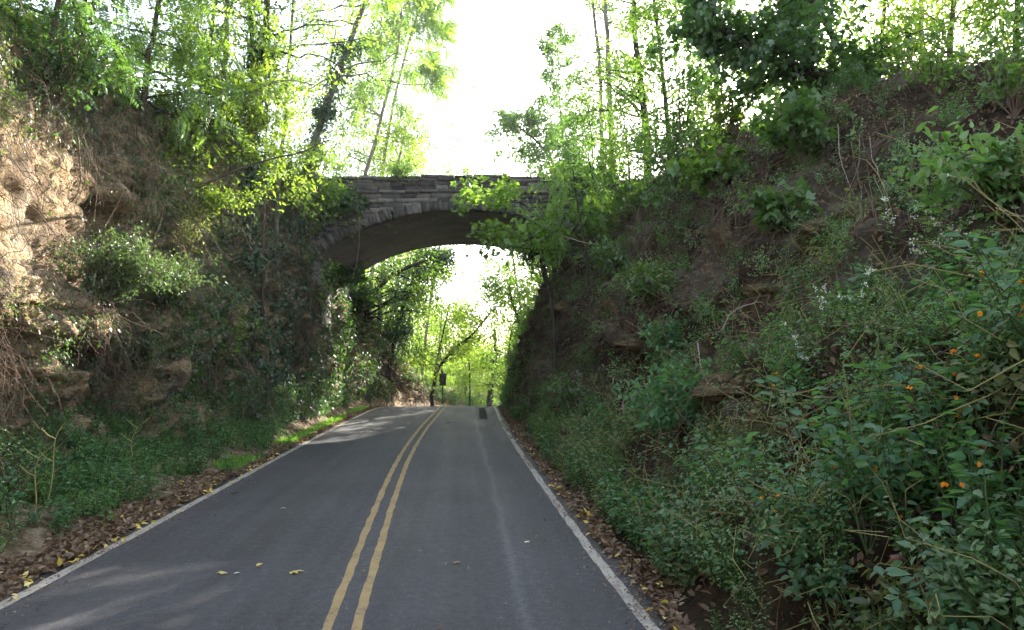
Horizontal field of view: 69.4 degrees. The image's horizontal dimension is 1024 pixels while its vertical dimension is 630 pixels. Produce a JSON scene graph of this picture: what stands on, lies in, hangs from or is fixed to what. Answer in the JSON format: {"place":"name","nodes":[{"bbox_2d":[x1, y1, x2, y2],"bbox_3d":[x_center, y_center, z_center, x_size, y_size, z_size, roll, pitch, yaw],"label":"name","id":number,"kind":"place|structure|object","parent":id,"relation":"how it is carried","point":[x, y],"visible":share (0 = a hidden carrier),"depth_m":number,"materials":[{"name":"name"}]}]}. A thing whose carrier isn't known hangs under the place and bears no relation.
{"place":"outdoors","nodes":[
{"label":"outdoors","id":0,"kind":"place"},
{"bbox_2d":[0,15,499,584],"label":"hill rock cut","id":1,"kind":"structure","parent":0,"point":[30,539],"depth_m":14.00,"materials":[{"name":"stone"}]},
{"bbox_2d":[7,370,90,413],"bbox_3d":[-7.768,1.222,12.097,1.523,1.017,1.208,3,-4,-39],"label":"rock","id":2,"kind":"object","parent":1,"relation":"on","point":[81,384],"visible":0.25,"depth_m":12.15,"materials":[{"name":"stone"}]},
{"bbox_2d":[11,2,133,114],"bbox_3d":[-7.937,-4.522,13.284,2.213,2.037,2.014,0,-3,-4],"label":"bush","id":3,"kind":"object","parent":1,"relation":"on","point":[61,80],"visible":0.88,"depth_m":12.90,"materials":[{"name":"green plant"}]},
{"bbox_2d":[0,0,180,120],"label":"tree","id":4,"kind":"object","parent":1,"relation":"on","point":[63,5],"visible":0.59,"depth_m":13.31,"materials":[{"name":"green plant"}]},
{"bbox_2d":[47,221,184,308],"bbox_3d":[-7.224,-0.846,13.467,2.019,1.684,2.367,-3,-5,45],"label":"bush","id":5,"kind":"object","parent":1,"relation":"on","point":[123,277],"visible":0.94,"depth_m":13.13,"materials":[{"name":"green plant"}]},
{"bbox_2d":[0,4,263,444],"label":"ivy","id":6,"kind":"object","parent":1,"relation":"on","point":[197,372],"visible":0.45,"depth_m":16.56,"materials":[{"name":"green plant"}]},
{"bbox_2d":[0,3,273,237],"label":"ivy","id":7,"kind":"object","parent":1,"relation":"on","point":[53,107],"visible":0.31,"depth_m":15.68,"materials":[{"name":"green plant"}]},
{"bbox_2d":[0,5,275,372],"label":"ivy","id":8,"kind":"object","parent":1,"relation":"on","point":[92,135],"visible":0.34,"depth_m":15.69,"materials":[{"name":"green plant"}]},
{"bbox_2d":[0,0,283,199],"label":"ground cover","id":9,"kind":"object","parent":1,"relation":"on","point":[13,10],"visible":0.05,"depth_m":15.36,"materials":[{"name":"green plant"}]},
{"bbox_2d":[113,315,192,376],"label":"bush","id":10,"kind":"object","parent":1,"relation":"on","point":[151,343],"visible":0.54,"depth_m":14.70,"materials":[{"name":"green plant"}]},
{"bbox_2d":[77,0,259,167],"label":"tree","id":11,"kind":"object","parent":1,"relation":"on","point":[200,52],"visible":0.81,"depth_m":16.95,"materials":[{"name":"green plant"}]},
{"bbox_2d":[0,0,358,365],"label":"brush","id":12,"kind":"object","parent":1,"relation":"on","point":[106,173],"visible":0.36,"depth_m":15.61,"materials":[{"name":"plant"}]},
{"bbox_2d":[0,235,364,511],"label":"brush","id":13,"kind":"object","parent":1,"relation":"on","point":[5,364],"visible":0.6,"depth_m":13.53,"materials":[{"name":"plant"}]},
{"bbox_2d":[140,252,231,316],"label":"bush","id":14,"kind":"object","parent":1,"relation":"on","point":[177,288],"visible":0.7,"depth_m":15.25,"materials":[{"name":"green plant"}]},
{"bbox_2d":[158,200,219,262],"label":"bush","id":15,"kind":"object","parent":1,"relation":"on","point":[187,229],"visible":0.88,"depth_m":16.63,"materials":[{"name":"green plant"}]},
{"bbox_2d":[0,373,382,553],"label":"undergrowth","id":16,"kind":"object","parent":1,"relation":"on","point":[61,487],"visible":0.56,"depth_m":12.45,"materials":[{"name":"green plant"}]},
{"bbox_2d":[111,0,310,186],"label":"tree","id":17,"kind":"object","parent":1,"relation":"on","point":[241,84],"visible":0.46,"depth_m":19.00,"materials":[{"name":"green plant"}]},
{"bbox_2d":[150,7,285,211],"bbox_3d":[-7.726,-5.240,18.272,3.332,5.360,3.763,-3,-4,38],"label":"tree","id":18,"kind":"object","parent":1,"relation":"on","point":[189,104],"visible":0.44,"depth_m":18.06,"materials":[{"name":"green plant"}]},
{"bbox_2d":[187,175,268,220],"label":"bush","id":19,"kind":"object","parent":1,"relation":"on","point":[217,196],"visible":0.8,"depth_m":17.59,"materials":[{"name":"green plant"}]},
{"bbox_2d":[183,77,299,155],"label":"bush","id":20,"kind":"object","parent":1,"relation":"on","point":[251,124],"visible":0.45,"depth_m":19.13,"materials":[{"name":"green plant"}]},
{"bbox_2d":[128,0,360,227],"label":"tree","id":21,"kind":"object","parent":1,"relation":"on","point":[265,87],"visible":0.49,"depth_m":18.91,"materials":[{"name":"green plant"}]},
{"bbox_2d":[160,0,335,252],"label":"ivy tree","id":22,"kind":"object","parent":1,"relation":"on","point":[252,28],"visible":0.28,"depth_m":19.64,"materials":[{"name":"green plant"}]},
{"bbox_2d":[195,118,339,428],"bbox_3d":[-7.543,-0.915,22.678,2.985,8.728,10.240,0,-3,1],"label":"ivy","id":23,"kind":"object","parent":1,"relation":"attached to","point":[285,369],"visible":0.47,"depth_m":21.52,"materials":[{"name":"green plant"}]},
{"bbox_2d":[152,0,396,273],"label":"ivy tree","id":24,"kind":"object","parent":1,"relation":"on","point":[248,173],"visible":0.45,"depth_m":20.07,"materials":[{"name":"green plant"}]},
{"bbox_2d":[221,30,342,316],"bbox_3d":[-7.063,-3.929,20.603,4.010,7.975,3.854,-1,-4,14],"label":"tree","id":25,"kind":"object","parent":1,"relation":"on","point":[259,151],"visible":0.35,"depth_m":20.67,"materials":[{"name":"green plant"}]},
{"bbox_2d":[224,0,360,266],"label":"tree","id":26,"kind":"object","parent":1,"relation":"on","point":[277,204],"visible":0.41,"depth_m":22.18,"materials":[{"name":"green plant"}]},
{"bbox_2d":[296,141,354,328],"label":"tree","id":27,"kind":"object","parent":1,"relation":"on","point":[328,189],"visible":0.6,"depth_m":24.45,"materials":[{"name":"green plant"}]},
{"bbox_2d":[259,1,400,241],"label":"tree","id":28,"kind":"object","parent":1,"relation":"on","point":[353,137],"visible":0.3,"depth_m":27.25,"materials":[{"name":"green plant"}]},
{"bbox_2d":[234,0,465,285],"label":"ivy tree","id":29,"kind":"object","parent":1,"relation":"on","point":[327,111],"visible":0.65,"depth_m":24.35,"materials":[{"name":"green plant"}]},
{"bbox_2d":[320,267,392,409],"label":"ivy","id":30,"kind":"object","parent":1,"relation":"attached to","point":[347,315],"visible":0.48,"depth_m":31.83,"materials":[{"name":"green plant"}]},
{"bbox_2d":[308,0,445,176],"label":"tree","id":31,"kind":"object","parent":1,"relation":"on","point":[399,31],"visible":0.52,"depth_m":38.23,"materials":[{"name":"green plant"}]},
{"bbox_2d":[351,285,437,406],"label":"ivy","id":32,"kind":"object","parent":1,"relation":"on","point":[402,388],"visible":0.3,"depth_m":38.30,"materials":[{"name":"green plant"}]},
{"bbox_2d":[327,98,463,347],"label":"tree","id":33,"kind":"object","parent":1,"relation":"on","point":[408,153],"visible":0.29,"depth_m":40.45,"materials":[{"name":"green plant"}]},
{"bbox_2d":[337,0,484,315],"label":"tree","id":34,"kind":"object","parent":1,"relation":"on","point":[439,27],"visible":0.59,"depth_m":44.14,"materials":[{"name":"green plant"}]},
{"bbox_2d":[351,245,473,339],"bbox_3d":[-6.615,-1.048,37.613,7.626,6.311,8.047,-3,-4,38],"label":"tree","id":35,"kind":"object","parent":1,"relation":"on","point":[386,277],"visible":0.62,"depth_m":37.47,"materials":[{"name":"green plant"}]},
{"bbox_2d":[381,245,458,387],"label":"tree","id":36,"kind":"object","parent":1,"relation":"on","point":[406,330],"visible":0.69,"depth_m":41.40,"materials":[{"name":"green plant"}]},
{"bbox_2d":[399,294,485,398],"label":"tree","id":37,"kind":"object","parent":1,"relation":"on","point":[440,348],"visible":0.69,"depth_m":45.78,"materials":[{"name":"green plant"}]},
{"bbox_2d":[280,174,640,340],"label":"stone bridge","id":38,"kind":"structure","parent":1,"relation":"on","point":[421,206],"depth_m":26.40,"materials":[{"name":"stone"}]},
{"bbox_2d":[5,407,669,608],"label":"ground","id":39,"kind":"structure","parent":0,"point":[631,569],"depth_m":9.05,"materials":[{"name":"soil"}]},
{"bbox_2d":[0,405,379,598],"bbox_3d":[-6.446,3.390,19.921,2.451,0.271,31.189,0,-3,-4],"label":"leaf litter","id":40,"kind":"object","parent":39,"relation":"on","point":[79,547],"visible":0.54,"depth_m":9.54,"materials":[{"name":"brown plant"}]},
{"bbox_2d":[393,289,535,405],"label":"tree","id":41,"kind":"object","parent":39,"relation":"on","point":[476,337],"visible":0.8,"depth_m":45.85,"materials":[{"name":"green plant"}]},
{"bbox_2d":[0,406,675,629],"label":"road","id":42,"kind":"structure","parent":0,"point":[355,496],"depth_m":8.37,"materials":[{"name":"grey asphalt"}]},
{"bbox_2d":[9,0,1023,354],"label":"sky","id":43,"kind":"structure","parent":0,"point":[502,55],"materials":[{"name":"white"}]},
{"bbox_2d":[503,59,1023,629],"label":"hill earth bank","id":44,"kind":"structure","parent":0,"point":[693,609],"depth_m":10.83,"materials":[{"name":"soil"}]},
{"bbox_2d":[459,258,542,351],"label":"tree","id":45,"kind":"object","parent":44,"relation":"on","point":[495,288],"visible":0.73,"depth_m":44.75,"materials":[{"name":"green plant"}]},
{"bbox_2d":[450,168,595,378],"bbox_3d":[0.311,-0.728,23.702,4.768,7.111,6.077,-3,-5,42],"label":"maple","id":46,"kind":"object","parent":44,"relation":"on","point":[501,193],"visible":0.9,"depth_m":22.96,"materials":[{"name":"green plant"}]},
{"bbox_2d":[482,100,595,176],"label":"tree","id":47,"kind":"object","parent":44,"relation":"on","point":[511,120],"visible":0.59,"depth_m":46.69,"materials":[{"name":"green plant"}]},
{"bbox_2d":[524,20,608,176],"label":"tree","id":48,"kind":"object","parent":44,"relation":"on","point":[545,75],"visible":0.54,"depth_m":44.02,"materials":[{"name":"green plant"}]},
{"bbox_2d":[523,148,630,341],"bbox_3d":[1.975,-2.121,22.680,3.392,5.929,3.518,0,-3,-4],"label":"tree","id":49,"kind":"object","parent":44,"relation":"on","point":[575,205],"visible":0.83,"depth_m":22.38,"materials":[{"name":"green plant"}]},
{"bbox_2d":[546,369,608,417],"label":"bush","id":50,"kind":"object","parent":44,"relation":"on","point":[567,391],"visible":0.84,"depth_m":16.58,"materials":[{"name":"green plant"}]},
{"bbox_2d":[532,126,636,258],"bbox_3d":[2.503,-3.815,25.087,3.769,5.084,3.825,0,-3,-4],"label":"tree","id":51,"kind":"object","parent":44,"relation":"on","point":[565,155],"visible":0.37,"depth_m":24.73,"materials":[{"name":"green plant"}]},
{"bbox_2d":[544,97,643,237],"bbox_3d":[3.396,-5.234,26.640,4.794,6.095,3.771,1,-4,-22],"label":"tree","id":52,"kind":"object","parent":44,"relation":"on","point":[572,132],"visible":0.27,"depth_m":26.57,"materials":[{"name":"green plant"}]},
{"bbox_2d":[497,405,700,629],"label":"leaf litter","id":53,"kind":"object","parent":44,"relation":"on","point":[611,545],"visible":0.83,"depth_m":8.53,"materials":[{"name":"brown plant"}]},
{"bbox_2d":[540,0,665,174],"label":"tree","id":54,"kind":"object","parent":44,"relation":"on","point":[610,8],"visible":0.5,"depth_m":31.05,"materials":[{"name":"green plant"}]},
{"bbox_2d":[543,0,670,174],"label":"tree","id":55,"kind":"object","parent":44,"relation":"on","point":[607,31],"visible":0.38,"depth_m":30.10,"materials":[{"name":"green plant"}]},
{"bbox_2d":[515,128,731,390],"bbox_3d":[5.499,-1.576,24.605,10.000,8.448,12.154,0,-3,-4],"label":"ivy","id":56,"kind":"object","parent":44,"relation":"on","point":[560,287],"visible":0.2,"depth_m":23.84,"materials":[{"name":"green plant"}]},
{"bbox_2d":[587,79,663,207],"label":"tree","id":57,"kind":"object","parent":44,"relation":"on","point":[615,140],"visible":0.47,"depth_m":24.07,"materials":[{"name":"green plant"}]},
{"bbox_2d":[594,153,662,222],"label":"tree","id":58,"kind":"object","parent":44,"relation":"on","point":[623,190],"visible":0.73,"depth_m":21.21,"materials":[{"name":"green plant"}]},
{"bbox_2d":[606,255,685,301],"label":"bush","id":59,"kind":"object","parent":44,"relation":"on","point":[647,283],"visible":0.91,"depth_m":15.35,"materials":[{"name":"green plant"}]},
{"bbox_2d":[561,0,735,179],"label":"tree","id":60,"kind":"object","parent":44,"relation":"on","point":[627,79],"visible":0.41,"depth_m":25.55,"materials":[{"name":"green plant"}]},
{"bbox_2d":[594,0,725,174],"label":"tree","id":61,"kind":"object","parent":44,"relation":"on","point":[640,18],"visible":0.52,"depth_m":23.15,"materials":[{"name":"green plant"}]},
{"bbox_2d":[635,308,692,382],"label":"bush","id":62,"kind":"object","parent":44,"relation":"on","point":[662,346],"visible":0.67,"depth_m":14.34,"materials":[{"name":"green plant"}]},
{"bbox_2d":[618,357,721,439],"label":"bush","id":63,"kind":"object","parent":44,"relation":"on","point":[666,415],"visible":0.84,"depth_m":10.13,"materials":[{"name":"green plant"}]},
{"bbox_2d":[614,56,749,219],"bbox_3d":[4.499,-4.438,18.924,3.759,4.159,3.370,-1,-4,20],"label":"tree","id":64,"kind":"object","parent":44,"relation":"on","point":[683,111],"visible":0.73,"depth_m":18.80,"materials":[{"name":"green plant"}]},
{"bbox_2d":[666,134,749,199],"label":"sapling","id":65,"kind":"object","parent":44,"relation":"on","point":[702,168],"visible":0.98,"depth_m":16.68,"materials":[{"name":"green plant"}]},
{"bbox_2d":[685,78,756,136],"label":"bush","id":66,"kind":"object","parent":44,"relation":"on","point":[717,105],"visible":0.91,"depth_m":17.76,"materials":[{"name":"green plant"}]},
{"bbox_2d":[690,370,753,401],"bbox_3d":[3.189,0.921,9.294,1.842,0.480,1.319,-1,-4,18],"label":"rock","id":67,"kind":"object","parent":44,"relation":"on","point":[712,393],"visible":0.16,"depth_m":9.21,"materials":[{"name":"stone"}]},
{"bbox_2d":[473,45,1023,629],"bbox_3d":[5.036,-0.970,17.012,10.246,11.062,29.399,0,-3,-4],"label":"brush","id":68,"kind":"object","parent":44,"relation":"on","point":[618,293],"visible":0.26,"depth_m":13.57,"materials":[{"name":"plant"}]},
{"bbox_2d":[694,431,814,541],"bbox_3d":[1.965,1.368,5.859,0.567,0.964,0.920,-13,-2,-34],"label":"jewelweed","id":69,"kind":"object","parent":44,"relation":"on","point":[753,491],"visible":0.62,"depth_m":5.77,"materials":[{"name":"green plant"}]},
{"bbox_2d":[497,62,1023,629],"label":"undergrowth","id":70,"kind":"object","parent":44,"relation":"on","point":[913,595],"visible":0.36,"depth_m":6.62,"materials":[{"name":"green plant"}]},
{"bbox_2d":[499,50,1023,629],"bbox_3d":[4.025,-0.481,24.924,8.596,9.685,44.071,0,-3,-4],"label":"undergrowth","id":71,"kind":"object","parent":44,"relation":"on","point":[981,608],"visible":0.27,"depth_m":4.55,"materials":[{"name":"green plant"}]},
{"bbox_2d":[504,78,1023,453],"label":"ground cover","id":72,"kind":"object","parent":44,"relation":"on","point":[871,329],"visible":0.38,"depth_m":12.38,"materials":[{"name":"green plant"}]},
{"bbox_2d":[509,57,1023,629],"bbox_3d":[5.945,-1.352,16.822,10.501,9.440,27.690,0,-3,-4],"label":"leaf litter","id":73,"kind":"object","parent":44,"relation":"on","point":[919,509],"visible":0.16,"depth_m":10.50,"materials":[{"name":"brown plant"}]},
{"bbox_2d":[510,76,1023,629],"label":"undergrowth","id":74,"kind":"object","parent":44,"relation":"on","point":[996,400],"visible":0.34,"depth_m":7.00,"materials":[{"name":"green plant"}]},
{"bbox_2d":[742,401,811,441],"bbox_3d":[2.923,1.104,7.809,0.962,0.493,0.915,0,-3,-4],"label":"rock","id":75,"kind":"object","parent":44,"relation":"on","point":[756,423],"visible":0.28,"depth_m":7.64,"materials":[{"name":"stone"}]},
{"bbox_2d":[639,0,919,139],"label":"maple","id":76,"kind":"object","parent":44,"relation":"on","point":[779,54],"visible":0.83,"depth_m":17.02,"materials":[{"name":"green plant"}]},
{"bbox_2d":[737,175,823,233],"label":"sapling","id":77,"kind":"object","parent":44,"relation":"on","point":[765,202],"visible":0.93,"depth_m":13.12,"materials":[{"name":"green plant"}]},
{"bbox_2d":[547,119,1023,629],"bbox_3d":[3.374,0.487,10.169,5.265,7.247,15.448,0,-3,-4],"label":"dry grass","id":78,"kind":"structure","parent":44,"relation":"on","point":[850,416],"depth_m":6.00,"materials":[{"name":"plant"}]},
{"bbox_2d":[742,434,842,530],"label":"jewelweed","id":79,"kind":"object","parent":44,"relation":"on","point":[818,482],"visible":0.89,"depth_m":5.18,"materials":[{"name":"green plant"}]},
{"bbox_2d":[749,81,855,165],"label":"sapling","id":80,"kind":"object","parent":44,"relation":"on","point":[787,130],"visible":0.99,"depth_m":14.04,"materials":[{"name":"green plant"}]},
{"bbox_2d":[753,370,857,460],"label":"jewelweed","id":81,"kind":"object","parent":44,"relation":"on","point":[788,390],"visible":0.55,"depth_m":6.61,"materials":[{"name":"green plant"}]},
{"bbox_2d":[717,0,920,96],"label":"maple","id":82,"kind":"object","parent":44,"relation":"on","point":[831,6],"visible":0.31,"depth_m":17.09,"materials":[{"name":"green plant"}]},
{"bbox_2d":[641,24,1023,170],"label":"ground cover","id":83,"kind":"object","parent":44,"relation":"on","point":[839,74],"visible":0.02,"depth_m":15.05,"materials":[{"name":"green plant"}]},
{"bbox_2d":[795,205,869,249],"bbox_3d":[5.659,-1.354,11.986,1.932,0.913,1.314,0,-3,-4],"label":"rock","id":84,"kind":"object","parent":44,"relation":"on","point":[805,231],"visible":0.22,"depth_m":11.95,"materials":[{"name":"stone"}]},
{"bbox_2d":[806,413,901,554],"bbox_3d":[2.407,1.191,5.148,0.724,0.948,0.527,6,-28,-17],"label":"jewelweed","id":85,"kind":"object","parent":44,"relation":"on","point":[871,510],"visible":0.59,"depth_m":5.08,"materials":[{"name":"green plant"}]},
{"bbox_2d":[792,400,933,515],"bbox_3d":[2.432,0.982,5.021,0.828,0.867,0.510,-10,15,37],"label":"jewelweed","id":86,"kind":"object","parent":44,"relation":"on","point":[866,440],"visible":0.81,"depth_m":4.94,"materials":[{"name":"green plant"}]},
{"bbox_2d":[813,341,925,434],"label":"jewelweed","id":87,"kind":"object","parent":44,"relation":"on","point":[895,382],"visible":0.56,"depth_m":5.63,"materials":[{"name":"green plant"}]},
{"bbox_2d":[811,0,974,91],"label":"tree","id":88,"kind":"object","parent":44,"relation":"on","point":[854,17],"visible":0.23,"depth_m":17.61,"materials":[{"name":"green plant"}]},
{"bbox_2d":[843,453,951,560],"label":"jewelweed","id":89,"kind":"object","parent":44,"relation":"on","point":[936,504],"visible":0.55,"depth_m":4.80,"materials":[{"name":"green plant"}]},
{"bbox_2d":[825,0,1023,77],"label":"tree","id":90,"kind":"object","parent":44,"relation":"on","point":[952,10],"visible":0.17,"depth_m":16.50,"materials":[{"name":"green plant"}]},
{"bbox_2d":[875,342,992,469],"bbox_3d":[2.822,0.625,4.772,0.818,0.912,0.606,2,-4,-35],"label":"jewelweed","id":91,"kind":"object","parent":44,"relation":"on","point":[898,376],"visible":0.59,"depth_m":4.80,"materials":[{"name":"green plant"}]},
{"bbox_2d":[895,366,972,517],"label":"jewelweed","id":92,"kind":"object","parent":44,"relation":"on","point":[909,398],"visible":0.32,"depth_m":4.79,"materials":[{"name":"green plant"}]},
{"bbox_2d":[905,323,970,428],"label":"jewelweed","id":93,"kind":"object","parent":44,"relation":"on","point":[933,382],"visible":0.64,"depth_m":4.93,"materials":[{"name":"green plant"}]},
{"bbox_2d":[871,4,1022,99],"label":"bush","id":94,"kind":"object","parent":44,"relation":"on","point":[932,70],"visible":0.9,"depth_m":13.34,"materials":[{"name":"green plant"}]},
{"bbox_2d":[886,106,1023,228],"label":"bush","id":95,"kind":"object","parent":44,"relation":"on","point":[995,161],"visible":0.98,"depth_m":7.59,"materials":[{"name":"green plant"}]},
{"bbox_2d":[905,411,1023,563],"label":"jewelweed","id":96,"kind":"object","parent":44,"relation":"on","point":[933,472],"visible":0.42,"depth_m":4.41,"materials":[{"name":"green plant"}]},
{"bbox_2d":[915,0,1023,62],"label":"tree","id":97,"kind":"object","parent":44,"relation":"on","point":[1016,13],"visible":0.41,"depth_m":16.18,"materials":[{"name":"green plant"}]},
{"bbox_2d":[916,0,1023,118],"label":"bush","id":98,"kind":"object","parent":44,"relation":"on","point":[1004,71],"visible":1,"depth_m":10.40,"materials":[{"name":"green plant"}]},
{"bbox_2d":[932,401,1023,566],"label":"jewelweed","id":99,"kind":"object","parent":44,"relation":"on","point":[960,466],"visible":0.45,"depth_m":4.25,"materials":[{"name":"green plant"}]},
{"bbox_2d":[934,440,1023,596],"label":"jewelweed","id":100,"kind":"object","parent":44,"relation":"on","point":[981,502],"visible":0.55,"depth_m":4.04,"materials":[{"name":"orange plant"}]},
{"bbox_2d":[941,232,1023,345],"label":"fern","id":101,"kind":"object","parent":44,"relation":"on","point":[965,243],"visible":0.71,"depth_m":4.37,"materials":[{"name":"green plant"}]},
{"bbox_2d":[947,440,1023,583],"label":"jewelweed","id":102,"kind":"object","parent":44,"relation":"on","point":[975,508],"visible":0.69,"depth_m":3.98,"materials":[{"name":"green plant"}]},
{"bbox_2d":[947,356,1023,489],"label":"jewelweed","id":103,"kind":"object","parent":44,"relation":"on","point":[967,409],"visible":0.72,"depth_m":4.54,"materials":[{"name":"green plant"}]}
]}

